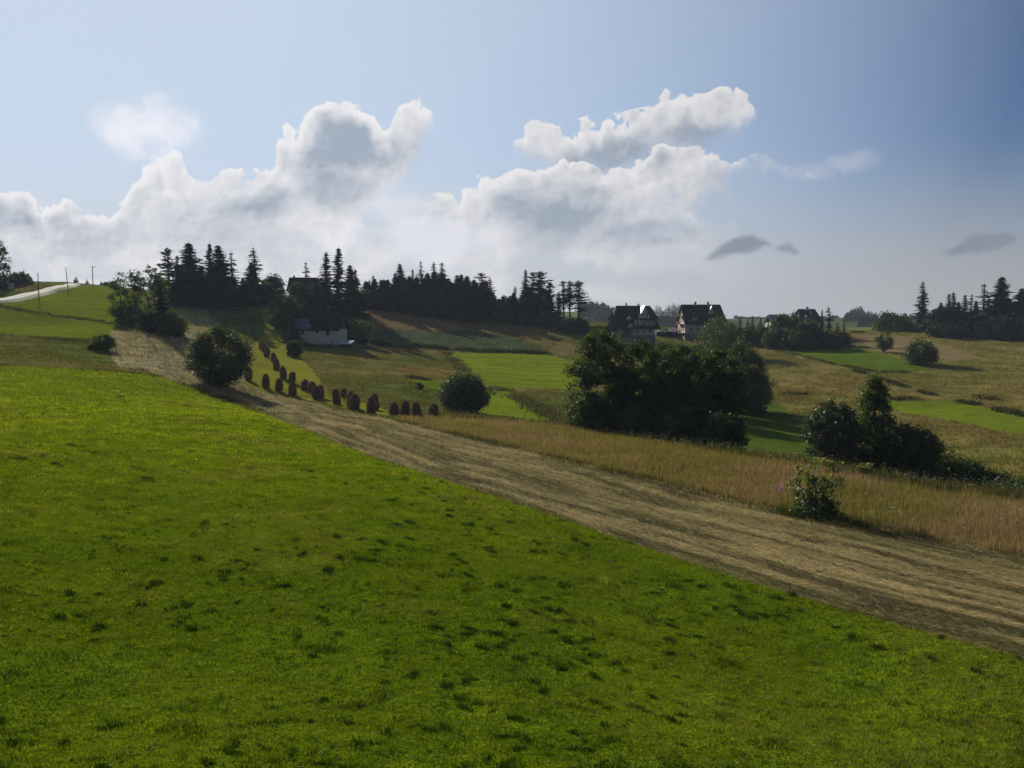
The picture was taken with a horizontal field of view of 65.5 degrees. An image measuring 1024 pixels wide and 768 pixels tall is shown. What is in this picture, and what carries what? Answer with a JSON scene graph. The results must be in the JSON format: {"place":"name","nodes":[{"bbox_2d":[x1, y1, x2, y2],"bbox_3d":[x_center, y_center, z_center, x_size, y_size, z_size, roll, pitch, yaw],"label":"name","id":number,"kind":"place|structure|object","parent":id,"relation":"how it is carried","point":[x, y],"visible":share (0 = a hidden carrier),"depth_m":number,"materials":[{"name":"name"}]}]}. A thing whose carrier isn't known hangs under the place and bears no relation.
{"place":"outdoors","nodes":[
{"label":"outdoors","id":0,"kind":"place"},
{"bbox_2d":[0,283,80,303],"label":"road","id":1,"kind":"structure","parent":0,"point":[34,294],"depth_m":223.13,"materials":[{"name":"asphalt"}]},
{"bbox_2d":[0,281,1023,767],"bbox_3d":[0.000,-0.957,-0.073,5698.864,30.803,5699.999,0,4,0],"label":"ground","id":2,"kind":"structure","parent":0,"point":[776,425],"depth_m":24.35,"materials":[{"name":"green plant"}]},
{"bbox_2d":[0,239,15,284],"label":"broadleaf tree","id":3,"kind":"object","parent":2,"relation":"on","point":[5,265],"visible":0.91,"depth_m":234.72,"materials":[{"name":"green plant"}]},
{"bbox_2d":[84,332,117,350],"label":"bush","id":4,"kind":"object","parent":2,"relation":"on","point":[106,344],"visible":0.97,"depth_m":132.12,"materials":[{"name":"green plant"}]},
{"bbox_2d":[105,298,141,325],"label":"bush","id":5,"kind":"object","parent":2,"relation":"on","point":[119,313],"visible":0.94,"depth_m":178.19,"materials":[{"name":"green plant"}]},
{"bbox_2d":[105,268,144,319],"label":"broadleaf tree","id":6,"kind":"object","parent":2,"relation":"on","point":[112,286],"visible":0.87,"depth_m":181.83,"materials":[{"name":"green plant"}]},
{"bbox_2d":[132,309,155,331],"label":"bush","id":7,"kind":"object","parent":2,"relation":"on","point":[140,316],"visible":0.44,"depth_m":166.26,"materials":[{"name":"green plant"}]},
{"bbox_2d":[127,264,170,312],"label":"broadleaf tree","id":8,"kind":"object","parent":2,"relation":"on","point":[154,278],"visible":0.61,"depth_m":188.27,"materials":[{"name":"green plant"}]},
{"bbox_2d":[140,283,189,332],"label":"spruce tree","id":9,"kind":"object","parent":2,"relation":"on","point":[160,309],"visible":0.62,"depth_m":164.56,"materials":[{"name":"green plant"}]},
{"bbox_2d":[153,248,179,300],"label":"spruce tree","id":10,"kind":"object","parent":2,"relation":"on","point":[168,265],"visible":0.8,"depth_m":249.57,"materials":[{"name":"green plant"}]},
{"bbox_2d":[153,307,192,336],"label":"bush","id":11,"kind":"object","parent":2,"relation":"on","point":[177,324],"visible":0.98,"depth_m":161.32,"materials":[{"name":"green plant"}]},
{"bbox_2d":[166,256,189,305],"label":"spruce tree","id":12,"kind":"object","parent":2,"relation":"on","point":[178,295],"visible":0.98,"depth_m":247.54,"materials":[{"name":"green plant"}]},
{"bbox_2d":[161,241,212,306],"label":"spruce tree","id":13,"kind":"object","parent":2,"relation":"on","point":[192,280],"visible":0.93,"depth_m":250.10,"materials":[{"name":"green plant"}]},
{"bbox_2d":[178,322,260,385],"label":"willow bush","id":14,"kind":"object","parent":2,"relation":"on","point":[208,356],"visible":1,"depth_m":107.83,"materials":[{"name":"green plant"}]},
{"bbox_2d":[192,244,248,308],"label":"spruce tree","id":15,"kind":"object","parent":2,"relation":"on","point":[222,293],"visible":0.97,"depth_m":248.33,"materials":[{"name":"green plant"}]},
{"bbox_2d":[238,263,269,304],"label":"spruce tree","id":16,"kind":"object","parent":2,"relation":"on","point":[247,273],"visible":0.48,"depth_m":255.47,"materials":[{"name":"green plant"}]},
{"bbox_2d":[238,248,274,304],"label":"spruce tree","id":17,"kind":"object","parent":2,"relation":"on","point":[258,287],"visible":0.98,"depth_m":253.51,"materials":[{"name":"green plant"}]},
{"bbox_2d":[261,273,287,303],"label":"broadleaf tree","id":18,"kind":"object","parent":2,"relation":"on","point":[276,282],"visible":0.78,"depth_m":259.07,"materials":[{"name":"green plant"}]},
{"bbox_2d":[268,307,291,330],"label":"broadleaf tree","id":19,"kind":"object","parent":2,"relation":"on","point":[280,320],"visible":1,"depth_m":224.28,"materials":[{"name":"green plant"}]},
{"bbox_2d":[268,293,301,320],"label":"broadleaf tree","id":20,"kind":"object","parent":2,"relation":"on","point":[286,304],"visible":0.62,"depth_m":233.56,"materials":[{"name":"green plant"}]},
{"bbox_2d":[279,320,308,342],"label":"spruce tree","id":21,"kind":"object","parent":2,"relation":"on","point":[293,336],"visible":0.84,"depth_m":211.30,"materials":[{"name":"green plant"}]},
{"bbox_2d":[285,340,304,357],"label":"bush","id":22,"kind":"object","parent":2,"relation":"on","point":[294,348],"visible":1,"depth_m":180.78,"materials":[{"name":"green plant"}]},
{"bbox_2d":[287,282,306,302],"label":"broadleaf tree","id":23,"kind":"object","parent":2,"relation":"on","point":[296,289],"visible":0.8,"depth_m":281.06,"materials":[{"name":"green plant"}]},
{"bbox_2d":[286,275,317,301],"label":"hill house","id":24,"kind":"structure","parent":2,"relation":"on","point":[306,284],"depth_m":287.99,"materials":[{"name":"grey"}]},
{"bbox_2d":[308,284,321,306],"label":"spruce tree","id":25,"kind":"object","parent":2,"relation":"on","point":[316,291],"visible":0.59,"depth_m":259.75,"materials":[{"name":"green plant"}]},
{"bbox_2d":[294,305,348,344],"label":"white house","id":26,"kind":"structure","parent":2,"relation":"on","point":[328,325],"depth_m":212.95,"materials":[{"name":"paint"}]},
{"bbox_2d":[309,253,341,306],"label":"spruce tree","id":27,"kind":"object","parent":2,"relation":"on","point":[326,290],"visible":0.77,"depth_m":269.10,"materials":[{"name":"green plant"}]},
{"bbox_2d":[326,246,356,306],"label":"spruce tree","id":28,"kind":"object","parent":2,"relation":"on","point":[339,271],"visible":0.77,"depth_m":271.36,"materials":[{"name":"green plant"}]},
{"bbox_2d":[347,393,360,410],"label":"haystack","id":29,"kind":"object","parent":2,"relation":"on","point":[353,401],"visible":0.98,"depth_m":97.14,"materials":[{"name":"brown plant"}]},
{"bbox_2d":[338,265,373,316],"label":"spruce tree","id":30,"kind":"object","parent":2,"relation":"on","point":[352,284],"visible":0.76,"depth_m":272.90,"materials":[{"name":"green plant"}]},
{"bbox_2d":[347,318,377,343],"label":"bush","id":31,"kind":"object","parent":2,"relation":"on","point":[363,331],"visible":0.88,"depth_m":225.51,"materials":[{"name":"green plant"}]},
{"bbox_2d":[359,289,377,307],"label":"broadleaf tree","id":32,"kind":"object","parent":2,"relation":"on","point":[370,297],"visible":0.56,"depth_m":296.75,"materials":[{"name":"green plant"}]},
{"bbox_2d":[372,280,397,310],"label":"spruce tree","id":33,"kind":"object","parent":2,"relation":"on","point":[384,295],"visible":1,"depth_m":297.54,"materials":[{"name":"green plant"}]},
{"bbox_2d":[394,276,419,314],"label":"spruce tree","id":34,"kind":"object","parent":2,"relation":"on","point":[406,282],"visible":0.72,"depth_m":299.34,"materials":[{"name":"green plant"}]},
{"bbox_2d":[412,273,447,317],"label":"spruce tree","id":35,"kind":"object","parent":2,"relation":"on","point":[433,298],"visible":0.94,"depth_m":297.56,"materials":[{"name":"green plant"}]},
{"bbox_2d":[435,278,455,315],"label":"spruce tree","id":36,"kind":"object","parent":2,"relation":"on","point":[447,290],"visible":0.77,"depth_m":301.39,"materials":[{"name":"green plant"}]},
{"bbox_2d":[444,275,461,313],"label":"spruce tree","id":37,"kind":"object","parent":2,"relation":"on","point":[456,286],"visible":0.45,"depth_m":301.04,"materials":[{"name":"green plant"}]},
{"bbox_2d":[432,370,501,413],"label":"bush","id":38,"kind":"object","parent":2,"relation":"on","point":[468,392],"visible":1,"depth_m":109.10,"materials":[{"name":"green plant"}]},
{"bbox_2d":[454,280,489,322],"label":"spruce tree","id":39,"kind":"object","parent":2,"relation":"on","point":[473,297],"visible":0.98,"depth_m":292.76,"materials":[{"name":"green plant"}]},
{"bbox_2d":[474,272,493,303],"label":"spruce tree","id":40,"kind":"object","parent":2,"relation":"on","point":[483,282],"visible":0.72,"depth_m":297.01,"materials":[{"name":"green plant"}]},
{"bbox_2d":[481,278,496,319],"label":"spruce tree","id":41,"kind":"object","parent":2,"relation":"on","point":[490,301],"visible":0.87,"depth_m":295.98,"materials":[{"name":"green plant"}]},
{"bbox_2d":[493,295,512,323],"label":"broadleaf tree","id":42,"kind":"object","parent":2,"relation":"on","point":[502,314],"visible":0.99,"depth_m":287.72,"materials":[{"name":"green plant"}]},
{"bbox_2d":[0,364,1023,767],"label":"grass","id":43,"kind":"structure","parent":2,"relation":"on","point":[538,686],"depth_m":19.46,"materials":[{"name":"green plant"}]},
{"bbox_2d":[0,282,1023,530],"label":"rough grass","id":44,"kind":"structure","parent":2,"relation":"on","point":[542,406],"depth_m":145.38,"materials":[{"name":"green plant"}]},
{"bbox_2d":[513,269,536,324],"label":"spruce tree","id":45,"kind":"object","parent":2,"relation":"on","point":[526,303],"visible":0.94,"depth_m":289.61,"materials":[{"name":"green plant"}]},
{"bbox_2d":[527,271,553,314],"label":"spruce tree","id":46,"kind":"object","parent":2,"relation":"on","point":[539,289],"visible":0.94,"depth_m":288.08,"materials":[{"name":"green plant"}]},
{"bbox_2d":[543,282,556,311],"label":"spruce tree","id":47,"kind":"object","parent":2,"relation":"on","point":[549,295],"visible":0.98,"depth_m":286.05,"materials":[{"name":"green plant"}]},
{"bbox_2d":[550,292,565,327],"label":"spruce tree","id":48,"kind":"object","parent":2,"relation":"on","point":[558,313],"visible":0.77,"depth_m":282.15,"materials":[{"name":"green plant"}]},
{"bbox_2d":[556,281,569,321],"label":"spruce tree","id":49,"kind":"object","parent":2,"relation":"on","point":[562,292],"visible":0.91,"depth_m":289.90,"materials":[{"name":"green plant"}]},
{"bbox_2d":[110,327,1023,655],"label":"cut hay","id":50,"kind":"object","parent":2,"relation":"on","point":[852,551],"visible":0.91,"depth_m":32.55,"materials":[{"name":"plant"}]},
{"bbox_2d":[553,315,593,331],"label":"broadleaf tree","id":51,"kind":"object","parent":2,"relation":"on","point":[572,324],"visible":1,"depth_m":273.00,"materials":[{"name":"green plant"}]},
{"bbox_2d":[563,281,590,317],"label":"spruce tree","id":52,"kind":"object","parent":2,"relation":"on","point":[577,295],"visible":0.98,"depth_m":282.64,"materials":[{"name":"green plant"}]},
{"bbox_2d":[562,389,619,430],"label":"bush","id":53,"kind":"object","parent":2,"relation":"on","point":[580,406],"visible":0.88,"depth_m":76.52,"materials":[{"name":"green plant"}]},
{"bbox_2d":[561,325,639,433],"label":"broadleaf tree","id":54,"kind":"object","parent":2,"relation":"on","point":[578,368],"visible":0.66,"depth_m":79.01,"materials":[{"name":"green plant"}]},
{"bbox_2d":[577,301,677,326],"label":"distant wood","id":55,"kind":"object","parent":2,"relation":"on","point":[598,312],"visible":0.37,"depth_m":779.50,"materials":[{"name":"plant"}]},
{"bbox_2d":[606,303,660,343],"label":"guest house","id":56,"kind":"structure","parent":2,"relation":"on","point":[634,324],"depth_m":265.43,"materials":[{"name":"stone"}]},
{"bbox_2d":[607,401,664,438],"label":"bush","id":57,"kind":"object","parent":2,"relation":"on","point":[632,418],"visible":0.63,"depth_m":73.74,"materials":[{"name":"green plant"}]},
{"bbox_2d":[612,337,674,434],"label":"broadleaf tree","id":58,"kind":"object","parent":2,"relation":"on","point":[637,382],"visible":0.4,"depth_m":78.98,"materials":[{"name":"green plant"}]},
{"bbox_2d":[637,340,690,397],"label":"broadleaf tree","id":59,"kind":"object","parent":2,"relation":"on","point":[663,346],"visible":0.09,"depth_m":116.99,"materials":[{"name":"green plant"}]},
{"bbox_2d":[653,304,679,318],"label":"distant wood","id":60,"kind":"object","parent":2,"relation":"on","point":[668,312],"visible":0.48,"depth_m":806.59,"materials":[{"name":"plant"}]},
{"bbox_2d":[643,342,712,434],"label":"broadleaf tree","id":61,"kind":"object","parent":2,"relation":"on","point":[664,379],"visible":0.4,"depth_m":75.53,"materials":[{"name":"green plant"}]},
{"bbox_2d":[651,405,709,445],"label":"bush","id":62,"kind":"object","parent":2,"relation":"on","point":[669,426],"visible":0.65,"depth_m":70.38,"materials":[{"name":"green plant"}]},
{"bbox_2d":[675,302,727,340],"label":"guest house","id":63,"kind":"structure","parent":2,"relation":"on","point":[689,316],"depth_m":278.40,"materials":[{"name":"stone"}]},
{"bbox_2d":[394,408,1023,555],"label":"meadow grass","id":64,"kind":"structure","parent":2,"relation":"on","point":[908,482],"depth_m":48.22,"materials":[{"name":"beige plant"}]},
{"bbox_2d":[689,339,729,387],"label":"broadleaf tree","id":65,"kind":"object","parent":2,"relation":"on","point":[713,343],"visible":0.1,"depth_m":119.18,"materials":[{"name":"green plant"}]},
{"bbox_2d":[680,348,751,434],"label":"broadleaf tree","id":66,"kind":"object","parent":2,"relation":"on","point":[726,395],"visible":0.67,"depth_m":72.28,"materials":[{"name":"green plant"}]},
{"bbox_2d":[692,313,751,356],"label":"broadleaf tree","id":67,"kind":"object","parent":2,"relation":"on","point":[730,335],"visible":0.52,"depth_m":206.13,"materials":[{"name":"green plant"}]},
{"bbox_2d":[694,410,750,451],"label":"bush","id":68,"kind":"object","parent":2,"relation":"on","point":[731,427],"visible":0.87,"depth_m":67.69,"materials":[{"name":"green plant"}]},
{"bbox_2d":[725,334,775,411],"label":"broadleaf tree","id":69,"kind":"object","parent":2,"relation":"on","point":[741,351],"visible":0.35,"depth_m":122.53,"materials":[{"name":"green plant"}]},
{"bbox_2d":[740,372,775,413],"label":"bush","id":70,"kind":"object","parent":2,"relation":"on","point":[760,404],"visible":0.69,"depth_m":121.34,"materials":[{"name":"green plant"}]},
{"bbox_2d":[750,325,767,345],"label":"broadleaf tree","id":71,"kind":"object","parent":2,"relation":"on","point":[758,332],"visible":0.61,"depth_m":244.76,"materials":[{"name":"green plant"}]},
{"bbox_2d":[761,328,783,349],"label":"broadleaf tree","id":72,"kind":"object","parent":2,"relation":"on","point":[769,339],"visible":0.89,"depth_m":236.53,"materials":[{"name":"green plant"}]},
{"bbox_2d":[767,313,795,348],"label":"broadleaf tree","id":73,"kind":"object","parent":2,"relation":"on","point":[785,323],"visible":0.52,"depth_m":238.18,"materials":[{"name":"green plant"}]},
{"bbox_2d":[775,326,820,349],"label":"broadleaf tree","id":74,"kind":"object","parent":2,"relation":"on","point":[798,339],"visible":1,"depth_m":232.00,"materials":[{"name":"green plant"}]},
{"bbox_2d":[793,316,822,348],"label":"broadleaf tree","id":75,"kind":"object","parent":2,"relation":"on","point":[816,331],"visible":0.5,"depth_m":235.94,"materials":[{"name":"green plant"}]},
{"bbox_2d":[795,307,822,330],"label":"house","id":76,"kind":"structure","parent":2,"relation":"on","point":[806,312],"depth_m":262.47,"materials":[{"name":"paint"}]},
{"bbox_2d":[788,491,842,518],"bbox_3d":[14.449,5.886,37.773,2.482,1.673,2.570,0,4,0],"label":"shrub","id":77,"kind":"object","parent":2,"relation":"on","point":[806,504],"visible":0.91,"depth_m":37.50,"materials":[{"name":"green plant"}]},
{"bbox_2d":[783,455,848,509],"bbox_3d":[14.421,5.082,38.089,2.981,3.246,2.436,0,4,0],"label":"sapling","id":78,"kind":"object","parent":2,"relation":"on","point":[823,483],"visible":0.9,"depth_m":37.85,"materials":[{"name":"green plant"}]},
{"bbox_2d":[814,330,844,348],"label":"broadleaf tree","id":79,"kind":"object","parent":2,"relation":"on","point":[830,340],"visible":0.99,"depth_m":233.68,"materials":[{"name":"green plant"}]},
{"bbox_2d":[733,313,926,319],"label":"distant wood","id":80,"kind":"object","parent":2,"relation":"on","point":[823,317],"visible":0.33,"depth_m":1123.39,"materials":[{"name":"plant"}]},
{"bbox_2d":[798,395,868,464],"bbox_3d":[24.407,3.666,60.515,5.291,5.705,4.739,0,4,0],"label":"bush","id":81,"kind":"object","parent":2,"relation":"on","point":[842,425],"visible":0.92,"depth_m":59.56,"materials":[{"name":"green plant"}]},
{"bbox_2d":[838,323,854,346],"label":"spruce tree","id":82,"kind":"object","parent":2,"relation":"on","point":[844,335],"visible":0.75,"depth_m":239.12,"materials":[{"name":"green plant"}]},
{"bbox_2d":[842,306,876,326],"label":"distant wood","id":83,"kind":"object","parent":2,"relation":"on","point":[861,317],"visible":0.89,"depth_m":680.53,"materials":[{"name":"plant"}]},
{"bbox_2d":[848,370,902,470],"bbox_3d":[27.942,3.031,61.332,5.598,8.391,4.655,0,4,0],"label":"aspen tree","id":84,"kind":"object","parent":2,"relation":"on","point":[873,398],"visible":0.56,"depth_m":60.71,"materials":[{"name":"green plant"}]},
{"bbox_2d":[868,310,898,330],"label":"broadleaf tree","id":85,"kind":"object","parent":2,"relation":"on","point":[883,319],"visible":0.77,"depth_m":279.72,"materials":[{"name":"green plant"}]},
{"bbox_2d":[873,333,896,351],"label":"broadleaf tree","id":86,"kind":"object","parent":2,"relation":"on","point":[885,344],"visible":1,"depth_m":219.39,"materials":[{"name":"green plant"}]},
{"bbox_2d":[869,420,927,475],"bbox_3d":[29.057,5.022,59.564,4.257,4.710,4.161,2,5,25],"label":"bush","id":87,"kind":"object","parent":2,"relation":"on","point":[888,455],"visible":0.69,"depth_m":59.03,"materials":[{"name":"green plant"}]},
{"bbox_2d":[880,321,923,332],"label":"broadleaf tree","id":88,"kind":"object","parent":2,"relation":"on","point":[908,327],"visible":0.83,"depth_m":274.81,"materials":[{"name":"green plant"}]},
{"bbox_2d":[911,282,929,330],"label":"spruce tree","id":89,"kind":"object","parent":2,"relation":"on","point":[923,310],"visible":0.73,"depth_m":284.25,"materials":[{"name":"green plant"}]},
{"bbox_2d":[899,337,943,364],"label":"bush","id":90,"kind":"object","parent":2,"relation":"on","point":[930,352],"visible":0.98,"depth_m":187.84,"materials":[{"name":"green plant"}]},
{"bbox_2d":[894,425,949,480],"bbox_3d":[30.006,5.288,58.567,3.988,4.414,3.337,0,4,0],"label":"bush","id":91,"kind":"object","parent":2,"relation":"on","point":[928,458],"visible":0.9,"depth_m":57.92,"materials":[{"name":"green plant"}]},
{"bbox_2d":[930,305,956,326],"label":"broadleaf tree","id":92,"kind":"object","parent":2,"relation":"on","point":[944,312],"visible":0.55,"depth_m":256.15,"materials":[{"name":"green plant"}]},
{"bbox_2d":[922,321,974,337],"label":"broadleaf tree","id":93,"kind":"object","parent":2,"relation":"on","point":[948,330],"visible":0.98,"depth_m":249.24,"materials":[{"name":"green plant"}]},
{"bbox_2d":[928,445,972,482],"bbox_3d":[33.322,6.279,61.508,5.517,3.647,4.446,0,4,0],"label":"bush","id":94,"kind":"object","parent":2,"relation":"on","point":[953,462],"visible":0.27,"depth_m":60.55,"materials":[{"name":"green plant"}]},
{"bbox_2d":[937,455,994,483],"bbox_3d":[34.176,6.783,60.599,4.981,2.769,5.057,-2,5,-27],"label":"bush","id":95,"kind":"object","parent":2,"relation":"on","point":[974,466],"visible":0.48,"depth_m":59.86,"materials":[{"name":"green plant"}]},
{"bbox_2d":[961,310,986,337],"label":"broadleaf tree","id":96,"kind":"object","parent":2,"relation":"on","point":[972,320],"visible":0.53,"depth_m":249.98,"materials":[{"name":"green plant"}]},
{"bbox_2d":[974,282,990,315],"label":"spruce tree","id":97,"kind":"object","parent":2,"relation":"on","point":[984,296],"visible":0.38,"depth_m":260.22,"materials":[{"name":"green plant"}]},
{"bbox_2d":[954,466,1016,484],"bbox_3d":[35.385,7.079,59.714,5.120,2.193,4.314,0,4,0],"label":"bush","id":98,"kind":"object","parent":2,"relation":"on","point":[993,473],"visible":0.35,"depth_m":59.06,"materials":[{"name":"green plant"}]},
{"bbox_2d":[972,316,1003,339],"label":"broadleaf tree","id":99,"kind":"object","parent":2,"relation":"on","point":[983,329],"visible":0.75,"depth_m":244.94,"materials":[{"name":"green plant"}]},
{"bbox_2d":[970,277,1016,338],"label":"spruce tree","id":100,"kind":"object","parent":2,"relation":"on","point":[1000,302],"visible":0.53,"depth_m":248.13,"materials":[{"name":"green plant"}]},
{"bbox_2d":[976,474,1023,490],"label":"bush","id":101,"kind":"object","parent":2,"relation":"on","point":[1005,482],"visible":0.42,"depth_m":57.47,"materials":[{"name":"green plant"}]},
{"bbox_2d":[988,313,1021,341],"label":"broadleaf tree","id":102,"kind":"object","parent":2,"relation":"on","point":[1004,322],"visible":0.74,"depth_m":240.53,"materials":[{"name":"green plant"}]},
{"bbox_2d":[1001,289,1023,318],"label":"spruce tree","id":103,"kind":"object","parent":2,"relation":"on","point":[1015,307],"visible":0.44,"depth_m":244.10,"materials":[{"name":"green plant"}]},
{"bbox_2d":[1002,315,1023,341],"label":"broadleaf tree","id":104,"kind":"object","parent":2,"relation":"on","point":[1014,333],"visible":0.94,"depth_m":238.21,"materials":[{"name":"green plant"}]},
{"bbox_2d":[0,0,1023,318],"label":"sky","id":105,"kind":"structure","parent":0,"point":[748,158],"materials":[{"name":"blue"}]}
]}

